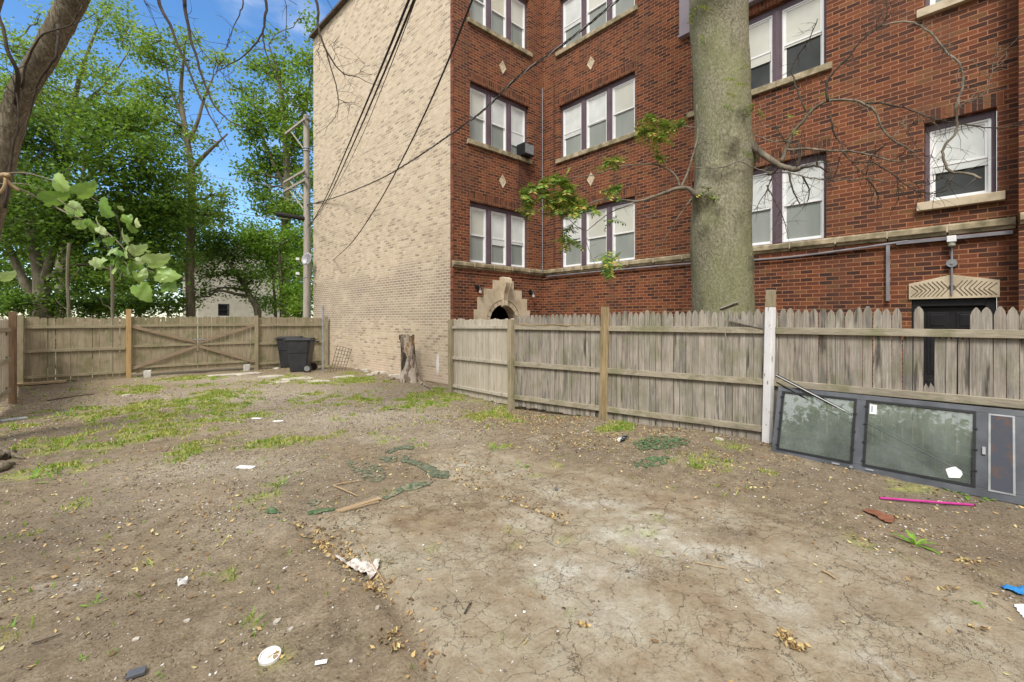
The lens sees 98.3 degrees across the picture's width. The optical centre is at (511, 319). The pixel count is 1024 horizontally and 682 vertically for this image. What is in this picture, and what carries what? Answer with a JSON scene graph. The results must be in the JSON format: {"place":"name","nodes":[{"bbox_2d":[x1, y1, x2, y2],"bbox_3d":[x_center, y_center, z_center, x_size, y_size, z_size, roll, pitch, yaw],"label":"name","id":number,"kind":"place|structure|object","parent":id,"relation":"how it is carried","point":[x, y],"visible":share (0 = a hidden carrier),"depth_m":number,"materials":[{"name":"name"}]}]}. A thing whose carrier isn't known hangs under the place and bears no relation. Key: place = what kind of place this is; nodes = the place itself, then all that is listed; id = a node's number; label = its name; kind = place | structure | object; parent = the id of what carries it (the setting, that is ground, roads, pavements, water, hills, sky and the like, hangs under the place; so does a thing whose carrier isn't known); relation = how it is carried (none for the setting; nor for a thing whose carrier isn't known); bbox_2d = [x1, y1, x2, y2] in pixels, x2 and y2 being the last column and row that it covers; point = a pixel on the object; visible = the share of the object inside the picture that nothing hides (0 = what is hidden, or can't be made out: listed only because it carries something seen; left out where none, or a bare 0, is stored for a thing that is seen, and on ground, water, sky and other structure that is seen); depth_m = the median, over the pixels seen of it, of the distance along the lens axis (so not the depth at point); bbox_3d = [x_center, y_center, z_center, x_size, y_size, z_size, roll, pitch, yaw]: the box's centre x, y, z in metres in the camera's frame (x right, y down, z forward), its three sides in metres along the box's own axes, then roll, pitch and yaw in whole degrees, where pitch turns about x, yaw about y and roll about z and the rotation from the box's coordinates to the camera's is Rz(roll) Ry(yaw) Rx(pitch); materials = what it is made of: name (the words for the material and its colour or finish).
{"place":"outdoors","nodes":[
{"label":"outdoors","id":0,"kind":"place"},
{"bbox_2d":[0,0,339,320],"label":"sky","id":1,"kind":"structure","parent":0,"point":[250,19],"materials":[{"name":"blue"}]},
{"bbox_2d":[0,366,795,668],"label":"grass","id":2,"kind":"structure","parent":0,"point":[182,403],"depth_m":7.56,"materials":[{"name":"green plant"}]},
{"bbox_2d":[0,321,1023,681],"bbox_3d":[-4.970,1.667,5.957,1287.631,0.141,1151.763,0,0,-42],"label":"ground","id":3,"kind":"structure","parent":0,"point":[632,619],"depth_m":3.15,"materials":[{"name":"brown soil"}]},
{"bbox_2d":[8,311,16,403],"bbox_3d":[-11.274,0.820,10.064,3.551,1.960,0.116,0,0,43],"label":"fence post","id":4,"kind":"object","parent":3,"relation":"on","point":[12,319],"visible":0.91,"depth_m":8.86,"materials":[{"name":"brown wood"}]},
{"bbox_2d":[0,318,10,402],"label":"fence","id":5,"kind":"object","parent":4,"relation":"attached to","point":[5,360],"depth_m":8.47,"materials":[{"name":"wood"}]},
{"bbox_2d":[0,416,27,421],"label":"plastic bag","id":6,"kind":"object","parent":3,"relation":"on","point":[12,419],"visible":1,"depth_m":7.47,"materials":[{"name":"grey plastic"}]},
{"bbox_2d":[0,284,56,320],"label":"shrub","id":7,"kind":"object","parent":3,"relation":"on","point":[18,302],"visible":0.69,"depth_m":14.50,"materials":[{"name":"green plant"}]},
{"bbox_2d":[21,466,61,483],"bbox_3d":[-5.011,1.657,4.705,0.370,0.154,0.512,0,0,-42],"label":"weed","id":8,"kind":"object","parent":3,"relation":"on","point":[47,473],"visible":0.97,"depth_m":4.79,"materials":[{"name":"green plant"}]},
{"bbox_2d":[17,380,66,385],"bbox_3d":[-12.290,1.655,11.565,0.903,0.060,0.200,0,0,-38],"label":"plank","id":9,"kind":"object","parent":3,"relation":"on","point":[42,382],"visible":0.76,"depth_m":11.50,"materials":[{"name":"brown wood"}]},
{"bbox_2d":[31,633,61,644],"bbox_3d":[-2.469,1.695,2.349,0.113,0.011,0.011,0,0,-37],"label":"stick","id":10,"kind":"object","parent":3,"relation":"on","point":[45,639],"visible":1,"depth_m":2.34,"materials":[{"name":"brown wood"}]},
{"bbox_2d":[23,288,94,347],"bbox_3d":[-16.351,0.265,15.938,2.068,2.878,1.786,0,0,-42],"label":"shrub","id":11,"kind":"object","parent":3,"relation":"on","point":[57,308],"visible":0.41,"depth_m":15.79,"materials":[{"name":"green plant"}]},
{"bbox_2d":[55,243,79,373],"bbox_3d":[-13.857,-0.345,13.819,0.582,4.091,0.186,0,0,-42],"label":"sapling","id":12,"kind":"object","parent":3,"relation":"on","point":[68,281],"visible":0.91,"depth_m":13.78,"materials":[{"name":"wood"}]},
{"bbox_2d":[47,394,90,400],"bbox_3d":[-9.600,1.688,9.655,0.025,0.028,0.879,0,0,11],"label":"stick","id":13,"kind":"object","parent":3,"relation":"on","point":[67,397],"visible":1,"depth_m":9.55,"materials":[{"name":"brown wood"}]},
{"bbox_2d":[0,0,162,352],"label":"ash tree","id":14,"kind":"object","parent":3,"relation":"on","point":[82,73],"visible":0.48,"depth_m":22.45,"materials":[{"name":"green plant"}]},
{"bbox_2d":[80,593,107,606],"bbox_3d":[-2.478,1.679,2.630,0.086,0.034,0.110,0,0,12],"label":"weed","id":15,"kind":"object","parent":3,"relation":"on","point":[98,595],"visible":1,"depth_m":2.64,"materials":[{"name":"green plant"}]},
{"bbox_2d":[65,284,127,359],"bbox_3d":[-15.960,0.177,17.064,2.147,3.057,1.968,0,0,-1],"label":"shrub","id":16,"kind":"object","parent":3,"relation":"on","point":[98,306],"visible":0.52,"depth_m":16.83,"materials":[{"name":"green plant"}]},
{"bbox_2d":[0,82,216,366],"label":"maple tree","id":17,"kind":"object","parent":3,"relation":"on","point":[88,132],"visible":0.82,"depth_m":15.17,"materials":[{"name":"green plant"}]},
{"bbox_2d":[99,265,122,366],"bbox_3d":[-12.482,0.001,13.824,0.609,3.398,0.151,0,0,-42],"label":"sapling","id":18,"kind":"object","parent":3,"relation":"on","point":[112,283],"visible":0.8,"depth_m":13.77,"materials":[{"name":"wood"}]},
{"bbox_2d":[126,665,146,680],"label":"stone","id":19,"kind":"object","parent":3,"relation":"on","point":[136,672],"visible":1,"depth_m":2.09,"materials":[{"name":"stone"}]},
{"bbox_2d":[115,293,165,353],"bbox_3d":[-15.105,0.198,17.993,1.790,3.016,2.076,0,0,27],"label":"shrub","id":20,"kind":"object","parent":3,"relation":"on","point":[138,307],"visible":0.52,"depth_m":17.84,"materials":[{"name":"green plant"}]},
{"bbox_2d":[143,370,150,377],"bbox_3d":[-10.734,1.608,13.024,0.179,0.223,0.126,0,0,-42],"label":"concrete block","id":21,"kind":"object","parent":3,"relation":"on","point":[146,373],"depth_m":12.99,"materials":[{"name":"beige concrete"}]},
{"bbox_2d":[0,182,312,330],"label":"woodland","id":22,"kind":"object","parent":3,"relation":"on","point":[5,267],"visible":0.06,"depth_m":35.12,"materials":[{"name":"green plant"}]},
{"bbox_2d":[17,309,327,382],"bbox_3d":[-9.824,0.800,13.998,7.825,2.200,0.120,0,0,-42],"label":"board fence","id":23,"kind":"object","parent":3,"relation":"on","point":[36,350],"visible":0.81,"depth_m":12.35,"materials":[{"name":"beige wood"}]},
{"bbox_2d":[131,316,254,372],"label":"double gate","id":24,"kind":"structure","parent":23,"relation":"attached to","point":[148,335],"depth_m":13.80,"materials":[{"name":"beige wood"}]},
{"bbox_2d":[147,291,208,351],"bbox_3d":[-14.043,0.248,18.613,2.084,2.918,2.078,0,0,-42],"label":"shrub","id":25,"kind":"object","parent":3,"relation":"on","point":[171,302],"visible":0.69,"depth_m":18.31,"materials":[{"name":"green plant"}]},
{"bbox_2d":[106,20,249,316],"bbox_3d":[-13.717,-5.108,18.366,5.259,13.818,3.993,0,0,5],"label":"poplar tree","id":26,"kind":"object","parent":3,"relation":"on","point":[144,47],"visible":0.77,"depth_m":18.30,"materials":[{"name":"green plant"}]},
{"bbox_2d":[178,576,187,585],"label":"paper scrap","id":27,"kind":"object","parent":3,"relation":"on","point":[184,580],"visible":1,"depth_m":2.80,"materials":[{"name":"white paper"}]},
{"bbox_2d":[0,0,383,471],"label":"leaning trunk tree","id":28,"kind":"object","parent":3,"relation":"on","point":[35,68],"visible":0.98,"depth_m":5.26,"materials":[{"name":"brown plant"}]},
{"bbox_2d":[0,172,181,301],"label":"grapevine","id":29,"kind":"object","parent":28,"relation":"attached to","point":[165,275],"visible":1,"depth_m":2.34,"materials":[{"name":"green plant"}]},
{"bbox_2d":[207,373,234,376],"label":"paving slab","id":30,"kind":"structure","parent":3,"relation":"on","point":[222,374],"depth_m":13.48,"materials":[{"name":"concrete"}]},
{"bbox_2d":[177,226,279,317],"bbox_3d":[-12.777,-1.156,19.708,3.649,5.916,3.980,0,0,-42],"label":"leaning tree","id":31,"kind":"object","parent":3,"relation":"on","point":[240,274],"visible":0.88,"depth_m":19.33,"materials":[{"name":"green plant"}]},
{"bbox_2d":[183,243,278,344],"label":"pale house","id":32,"kind":"structure","parent":3,"relation":"on","point":[232,305],"depth_m":29.94,"materials":[{"name":"stucco"},{"name":"glass"}]},
{"bbox_2d":[218,304,228,315],"bbox_3d":[-19.406,-0.650,29.774,0.649,0.800,0.100,0,0,-42],"label":"window","id":33,"kind":"structure","parent":32,"relation":"in","point":[223,309],"depth_m":29.79,"materials":[{"name":"black glass"}]},
{"bbox_2d":[236,465,255,468],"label":"paper scrap","id":34,"kind":"object","parent":3,"relation":"on","point":[245,467],"visible":1,"depth_m":5.04,"materials":[{"name":"white paper"}]},
{"bbox_2d":[243,364,249,370],"bbox_3d":[-8.844,1.610,14.751,0.183,0.228,0.121,0,0,-42],"label":"concrete block","id":35,"kind":"object","parent":3,"relation":"on","point":[246,367],"depth_m":14.71,"materials":[{"name":"beige concrete"}]},
{"bbox_2d":[233,372,261,375],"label":"paving slab","id":36,"kind":"structure","parent":3,"relation":"on","point":[246,373],"depth_m":13.73,"materials":[{"name":"concrete"}]},
{"bbox_2d":[214,0,319,317],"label":"elm tree","id":37,"kind":"object","parent":3,"relation":"on","point":[283,168],"visible":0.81,"depth_m":23.21,"materials":[{"name":"green plant"}]},
{"bbox_2d":[225,211,312,317],"bbox_3d":[-10.810,-1.600,20.901,4.530,6.800,3.666,0,0,0],"label":"locust tree","id":38,"kind":"object","parent":3,"relation":"on","point":[289,236],"visible":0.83,"depth_m":20.42,"materials":[{"name":"green plant"}]},
{"bbox_2d":[258,646,280,665],"bbox_3d":[-1.206,1.675,2.202,0.101,0.031,0.101,0,0,-42],"label":"plastic dish","id":39,"kind":"object","parent":3,"relation":"on","point":[265,654],"visible":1,"depth_m":2.20,"materials":[{"name":"white plastic"}]},
{"bbox_2d":[258,375,282,376],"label":"paving slab","id":40,"kind":"structure","parent":3,"relation":"on","point":[270,376],"depth_m":13.07,"materials":[{"name":"concrete"}]},
{"bbox_2d":[265,507,281,513],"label":"fabric scrap","id":41,"kind":"object","parent":3,"relation":"on","point":[272,510],"visible":1,"depth_m":3.90,"materials":[{"name":"green fabric"}]},
{"bbox_2d":[273,618,280,624],"bbox_3d":[-1.315,1.690,2.474,0.031,0.017,0.045,0,0,0],"label":"stone","id":42,"kind":"object","parent":3,"relation":"on","point":[276,621],"visible":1,"depth_m":2.46,"materials":[{"name":"stone"}]},
{"bbox_2d":[271,477,289,489],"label":"weed","id":43,"kind":"object","parent":3,"relation":"on","point":[280,482],"visible":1,"depth_m":4.59,"materials":[{"name":"green plant"}]},
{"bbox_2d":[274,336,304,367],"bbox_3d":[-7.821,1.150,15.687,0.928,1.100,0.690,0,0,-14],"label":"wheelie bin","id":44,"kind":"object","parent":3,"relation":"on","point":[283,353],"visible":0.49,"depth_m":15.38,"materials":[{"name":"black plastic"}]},
{"bbox_2d":[275,114,310,317],"bbox_3d":[-9.285,-3.408,18.999,1.290,10.217,2.365,0,0,-21],"label":"utility pole","id":45,"kind":"object","parent":3,"relation":"on","point":[305,181],"visible":0.9,"depth_m":18.36,"materials":[{"name":"grey wood"}]},
{"bbox_2d":[51,157,293,188],"bbox_3d":[-16.050,-6.550,18.861,14.359,2.348,0.600,0,0,7],"label":"overhead cable","id":46,"kind":"object","parent":45,"relation":"attached to","point":[237,180],"visible":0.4,"depth_m":18.32,"materials":[{"name":"black rubber"}]},
{"bbox_2d":[140,204,284,218],"bbox_3d":[-16.247,-5.021,18.863,13.970,1.754,0.603,0,0,7],"label":"overhead cable","id":47,"kind":"object","parent":45,"relation":"attached to","point":[246,214],"visible":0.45,"depth_m":18.31,"materials":[{"name":"black rubber"}]},
{"bbox_2d":[308,0,409,226],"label":"overhead cable","id":48,"kind":"object","parent":45,"relation":"attached to","point":[395,33],"visible":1,"depth_m":5.65,"materials":[{"name":"rubber"}]},
{"bbox_2d":[308,0,414,224],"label":"overhead cable","id":49,"kind":"object","parent":45,"relation":"attached to","point":[401,30],"visible":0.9,"depth_m":5.61,"materials":[{"name":"rubber"}]},
{"bbox_2d":[308,0,415,220],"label":"overhead cable","id":50,"kind":"object","parent":45,"relation":"attached to","point":[380,91],"visible":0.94,"depth_m":5.96,"materials":[{"name":"rubber"}]},
{"bbox_2d":[307,0,618,204],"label":"service cable","id":51,"kind":"object","parent":45,"relation":"attached to","point":[541,59],"visible":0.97,"depth_m":7.48,"materials":[{"name":"rubber"}]},
{"bbox_2d":[276,295,312,323],"bbox_3d":[-9.181,0.302,18.912,1.653,2.810,1.565,0,0,-17],"label":"shrub","id":52,"kind":"object","parent":3,"relation":"on","point":[296,308],"visible":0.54,"depth_m":18.81,"materials":[{"name":"green plant"}]},
{"bbox_2d":[281,376,312,380],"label":"paving slab","id":53,"kind":"structure","parent":3,"relation":"on","point":[296,378],"depth_m":12.57,"materials":[{"name":"concrete"}]},
{"bbox_2d":[283,338,319,372],"bbox_3d":[-6.858,1.150,14.454,0.928,1.100,0.690,0,0,-7],"label":"wheelie bin","id":54,"kind":"object","parent":3,"relation":"on","point":[300,351],"visible":1,"depth_m":14.18,"materials":[{"name":"black plastic"}]},
{"bbox_2d":[306,499,320,505],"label":"fabric scrap","id":55,"kind":"object","parent":3,"relation":"on","point":[315,502],"visible":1,"depth_m":4.14,"materials":[{"name":"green fabric"}]},
{"bbox_2d":[307,379,329,382],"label":"paving slab","id":56,"kind":"structure","parent":3,"relation":"on","point":[317,380],"depth_m":12.15,"materials":[{"name":"concrete"}]},
{"bbox_2d":[307,507,334,514],"bbox_3d":[-1.659,1.668,3.858,0.217,0.017,0.096,0,0,-42],"label":"fabric scrap","id":57,"kind":"object","parent":3,"relation":"on","point":[316,511],"visible":1,"depth_m":3.86,"materials":[{"name":"green fabric"}]},
{"bbox_2d":[315,659,326,664],"bbox_3d":[-0.933,1.675,2.163,0.055,0.004,0.024,0,0,-14],"label":"paper tag","id":58,"kind":"object","parent":3,"relation":"on","point":[324,661],"visible":1,"depth_m":2.16,"materials":[{"name":"white paper"}]},
{"bbox_2d":[322,305,323,372],"bbox_3d":[-6.051,0.675,14.167,0.067,2.250,0.070,0,0,-42],"label":"steel post","id":59,"kind":"object","parent":3,"relation":"on","point":[322,338],"visible":0.66,"depth_m":14.14,"materials":[{"name":"metal"}]},
{"bbox_2d":[330,345,351,370],"bbox_3d":[-5.606,1.275,14.505,0.743,0.863,0.140,0,0,-38],"label":"wire rack","id":60,"kind":"object","parent":3,"relation":"on","point":[339,359],"visible":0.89,"depth_m":14.50,"materials":[{"name":"beige metal"}]},
{"bbox_2d":[333,375,354,377],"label":"paving slab","id":61,"kind":"structure","parent":3,"relation":"on","point":[343,376],"depth_m":13.00,"materials":[{"name":"concrete"}]},
{"bbox_2d":[333,485,357,496],"bbox_3d":[-1.657,1.704,4.405,0.441,0.021,0.017,0,0,38],"label":"stick","id":62,"kind":"object","parent":3,"relation":"on","point":[344,490],"visible":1,"depth_m":4.40,"materials":[{"name":"brown wood"}]},
{"bbox_2d":[325,497,381,518],"bbox_3d":[-1.405,1.662,3.929,0.104,0.034,0.555,0,0,42],"label":"wooden lath","id":63,"kind":"object","parent":3,"relation":"on","point":[361,504],"visible":1,"depth_m":3.95,"materials":[{"name":"brown wood"}]},
{"bbox_2d":[335,554,379,578],"bbox_3d":[-1.068,1.675,3.055,0.403,0.074,0.156,0,0,26],"label":"rag","id":64,"kind":"object","parent":3,"relation":"on","point":[356,564],"visible":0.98,"depth_m":3.02,"materials":[{"name":"white fabric"}]},
{"bbox_2d":[345,461,387,481],"bbox_3d":[-1.643,1.700,5.020,0.348,0.025,0.960,0,0,-42],"label":"fabric scrap","id":65,"kind":"object","parent":3,"relation":"on","point":[369,472],"visible":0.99,"depth_m":4.98,"materials":[{"name":"green fabric"}]},
{"bbox_2d":[362,544,385,584],"bbox_3d":[-0.953,1.663,3.022,0.016,0.040,0.527,0,0,-34],"label":"stick","id":66,"kind":"object","parent":3,"relation":"on","point":[373,564],"visible":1,"depth_m":3.00,"materials":[{"name":"brown wood"}]},
{"bbox_2d":[379,456,397,462],"bbox_3d":[-1.487,1.700,5.378,0.204,0.036,0.217,0,0,-42],"label":"fabric scrap","id":67,"kind":"object","parent":3,"relation":"on","point":[385,459],"visible":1,"depth_m":5.37,"materials":[{"name":"green fabric"}]},
{"bbox_2d":[388,374,399,377],"bbox_3d":[-3.476,1.680,13.144,0.416,0.109,0.291,0,0,-5],"label":"rubble","id":68,"kind":"object","parent":3,"relation":"on","point":[392,375],"visible":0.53,"depth_m":13.01,"materials":[{"name":"concrete"}]},
{"bbox_2d":[386,445,413,452],"bbox_3d":[-1.455,1.680,5.761,0.396,0.028,0.241,0,0,-42],"label":"fabric scrap","id":69,"kind":"object","parent":3,"relation":"on","point":[401,448],"visible":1,"depth_m":5.76,"materials":[{"name":"green fabric"}]},
{"bbox_2d":[382,481,432,499],"bbox_3d":[-1.046,1.682,4.418,0.140,0.046,0.619,0,0,40],"label":"fabric scrap","id":70,"kind":"object","parent":3,"relation":"on","point":[411,486],"visible":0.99,"depth_m":4.43,"materials":[{"name":"green fabric"}]},
{"bbox_2d":[388,334,432,389],"bbox_3d":[-2.566,1.092,11.773,0.795,1.375,2.417,0,0,-42],"label":"tree stump","id":71,"kind":"object","parent":3,"relation":"on","point":[409,372],"visible":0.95,"depth_m":11.94,"materials":[{"name":"brown wood"}]},
{"bbox_2d":[400,455,449,477],"bbox_3d":[-1.035,1.682,5.098,0.180,0.062,0.962,0,0,-42],"label":"fabric scrap","id":72,"kind":"object","parent":3,"relation":"on","point":[433,471],"visible":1,"depth_m":5.03,"materials":[{"name":"green fabric"}]},
{"bbox_2d":[0,365,1023,681],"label":"leaf litter","id":73,"kind":"object","parent":3,"relation":"on","point":[782,633],"visible":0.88,"depth_m":3.60,"materials":[{"name":"brown plant"}]},
{"bbox_2d":[617,435,627,441],"bbox_3d":[1.543,1.647,6.143,0.220,0.069,0.064,0,0,-42],"label":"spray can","id":74,"kind":"object","parent":3,"relation":"on","point":[622,438],"visible":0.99,"depth_m":6.09,"materials":[{"name":"white metal"}]},
{"bbox_2d":[634,456,669,467],"bbox_3d":[1.666,1.681,5.240,0.597,0.032,0.259,0,0,-28],"label":"fabric scrap","id":75,"kind":"object","parent":3,"relation":"on","point":[656,458],"visible":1,"depth_m":5.24,"materials":[{"name":"green fabric"}]},
{"bbox_2d":[633,436,690,449],"bbox_3d":[1.985,1.662,5.959,0.889,0.050,0.552,0,0,-42],"label":"fabric scrap","id":76,"kind":"object","parent":3,"relation":"on","point":[675,440],"visible":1,"depth_m":5.98,"materials":[{"name":"green fabric"}]},
{"bbox_2d":[309,0,1023,424],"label":"apartment building","id":77,"kind":"structure","parent":3,"relation":"on","point":[447,228],"depth_m":11.51,"materials":[{"name":"red brick"}]},
{"bbox_2d":[296,253,316,269],"bbox_3d":[-8.098,-2.286,17.195,0.415,0.693,0.962,0,0,22],"label":"satellite dish","id":78,"kind":"object","parent":77,"relation":"attached to","point":[306,259],"visible":1,"depth_m":17.35,"materials":[{"name":"metal"}]},
{"bbox_2d":[333,0,472,259],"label":"overhead cable","id":79,"kind":"object","parent":77,"relation":"attached to","point":[463,22],"visible":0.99,"depth_m":6.16,"materials":[{"name":"rubber"}]},
{"bbox_2d":[475,285,481,293],"bbox_3d":[-0.889,-0.820,11.914,0.132,0.240,0.192,0,0,-42],"label":"wall lamp","id":80,"kind":"object","parent":77,"relation":"attached to","point":[479,288],"visible":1,"depth_m":11.89,"materials":[{"name":"white glass"}]},
{"bbox_2d":[470,202,525,267],"bbox_3d":[-0.396,-2.355,12.669,2.204,1.644,0.142,0,0,-42],"label":"window","id":81,"kind":"structure","parent":77,"relation":"in","point":[497,236],"depth_m":12.67,"materials":[{"name":"glass"}]},
{"bbox_2d":[470,83,525,154],"bbox_3d":[-0.396,-5.600,12.669,2.204,1.594,0.142,0,0,-42],"label":"window","id":82,"kind":"structure","parent":77,"relation":"in","point":[502,125],"depth_m":12.65,"materials":[{"name":"glass"}]},
{"bbox_2d":[470,0,525,48],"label":"window","id":83,"kind":"structure","parent":77,"relation":"in","point":[507,18],"depth_m":12.84,"materials":[{"name":"glass"}]},
{"bbox_2d":[517,142,533,158],"bbox_3d":[0.402,-4.990,13.094,0.400,0.340,0.352,0,0,-42],"label":"air conditioner","id":84,"kind":"object","parent":77,"relation":"attached to","point":[525,149],"visible":0.82,"depth_m":12.96,"materials":[{"name":"black paint"}]},
{"bbox_2d":[562,197,634,267],"bbox_3d":[2.383,-2.355,12.406,0.142,1.644,2.574,0,0,-42],"label":"window","id":85,"kind":"structure","parent":77,"relation":"in","point":[618,238],"depth_m":12.29,"materials":[{"name":"glass"}]},
{"bbox_2d":[562,73,634,156],"bbox_3d":[2.383,-5.600,12.406,0.142,1.594,2.574,0,0,-42],"label":"window","id":86,"kind":"structure","parent":77,"relation":"in","point":[606,114],"depth_m":12.36,"materials":[{"name":"glass"}]},
{"bbox_2d":[562,0,634,47],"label":"window","id":87,"kind":"structure","parent":77,"relation":"in","point":[576,14],"depth_m":12.66,"materials":[{"name":"glass"}]},
{"bbox_2d":[749,0,825,89],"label":"window","id":88,"kind":"structure","parent":77,"relation":"in","point":[772,43],"depth_m":8.96,"materials":[{"name":"glass"}]},
{"bbox_2d":[752,153,825,245],"bbox_3d":[5.142,-2.355,9.388,0.142,1.644,2.594,0,0,-42],"label":"window","id":89,"kind":"structure","parent":77,"relation":"in","point":[814,213],"depth_m":8.92,"materials":[{"name":"glass"}]},
{"bbox_2d":[925,0,941,6],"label":"window","id":90,"kind":"structure","parent":77,"relation":"in","point":[927,2],"depth_m":7.37,"materials":[{"name":"paint"}]},
{"bbox_2d":[946,235,957,293],"bbox_3d":[7.000,-0.865,7.045,0.120,0.930,0.128,0,0,-42],"label":"door light","id":91,"kind":"object","parent":77,"relation":"attached to","point":[951,242],"visible":1,"depth_m":7.04,"materials":[{"name":"metal"}]},
{"bbox_2d":[912,298,996,424],"bbox_3d":[7.126,0.883,7.160,0.120,2.435,0.963,0,0,-42],"label":"door","id":92,"kind":"structure","parent":77,"relation":"in","point":[938,313],"depth_m":7.23,"materials":[{"name":"black paint"}]},
{"bbox_2d":[925,109,996,201],"bbox_3d":[7.223,-2.590,7.142,0.100,1.314,0.807,0,0,-42],"label":"window","id":93,"kind":"structure","parent":77,"relation":"in","point":[983,149],"depth_m":7.09,"materials":[{"name":"glass"}]},
{"bbox_2d":[448,290,1023,478],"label":"picket fence","id":94,"kind":"object","parent":3,"relation":"on","point":[565,365],"visible":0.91,"depth_m":6.00,"materials":[{"name":"grey wood"}]},
{"bbox_2d":[514,0,1023,430],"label":"tree","id":95,"kind":"object","parent":3,"relation":"on","point":[728,152],"visible":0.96,"depth_m":7.02,"materials":[{"name":"grey plant"}]},
{"bbox_2d":[775,374,971,481],"bbox_3d":[3.994,1.169,4.971,0.046,0.935,1.864,0,0,-41],"label":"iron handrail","id":96,"kind":"object","parent":3,"relation":"on","point":[922,451],"visible":0.97,"depth_m":4.84,"materials":[{"name":"grey metal"}]},
{"bbox_2d":[862,508,894,522],"bbox_3d":[3.179,1.685,3.818,0.155,0.022,0.261,0,0,-9],"label":"rusty sheet","id":97,"kind":"object","parent":3,"relation":"on","point":[880,515],"visible":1,"depth_m":3.79,"materials":[{"name":"orange metal"}]},
{"bbox_2d":[772,387,1023,505],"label":"storm door","id":98,"kind":"structure","parent":3,"relation":"on","point":[998,454],"depth_m":4.31,"materials":[{"name":"metal"}]},
{"bbox_2d":[892,529,939,553],"bbox_3d":[3.034,1.660,3.326,0.185,0.082,0.308,0,0,-42],"label":"weed","id":99,"kind":"object","parent":3,"relation":"on","point":[912,536],"visible":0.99,"depth_m":3.34,"materials":[{"name":"green plant"}]},
{"bbox_2d":[879,497,975,505],"bbox_3d":[3.831,1.682,4.090,0.739,0.026,0.023,0,0,13],"label":"pink tube","id":100,"kind":"object","parent":3,"relation":"on","point":[928,501],"visible":1,"depth_m":4.08,"materials":[{"name":"plastic"}]},
{"bbox_2d":[1000,584,1023,594],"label":"glove","id":101,"kind":"object","parent":3,"relation":"on","point":[1019,590],"visible":1,"depth_m":2.77,"materials":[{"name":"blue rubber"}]},
{"bbox_2d":[1014,603,1023,617],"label":"paper sheet","id":102,"kind":"object","parent":3,"relation":"on","point":[1020,607],"visible":1,"depth_m":2.57,"materials":[{"name":"white paper"}]},
{"bbox_2d":[0,380,1023,681],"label":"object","id":103,"kind":"structure","parent":0,"point":[290,458],"depth_m":4.28,"materials":[{"name":"stone"}]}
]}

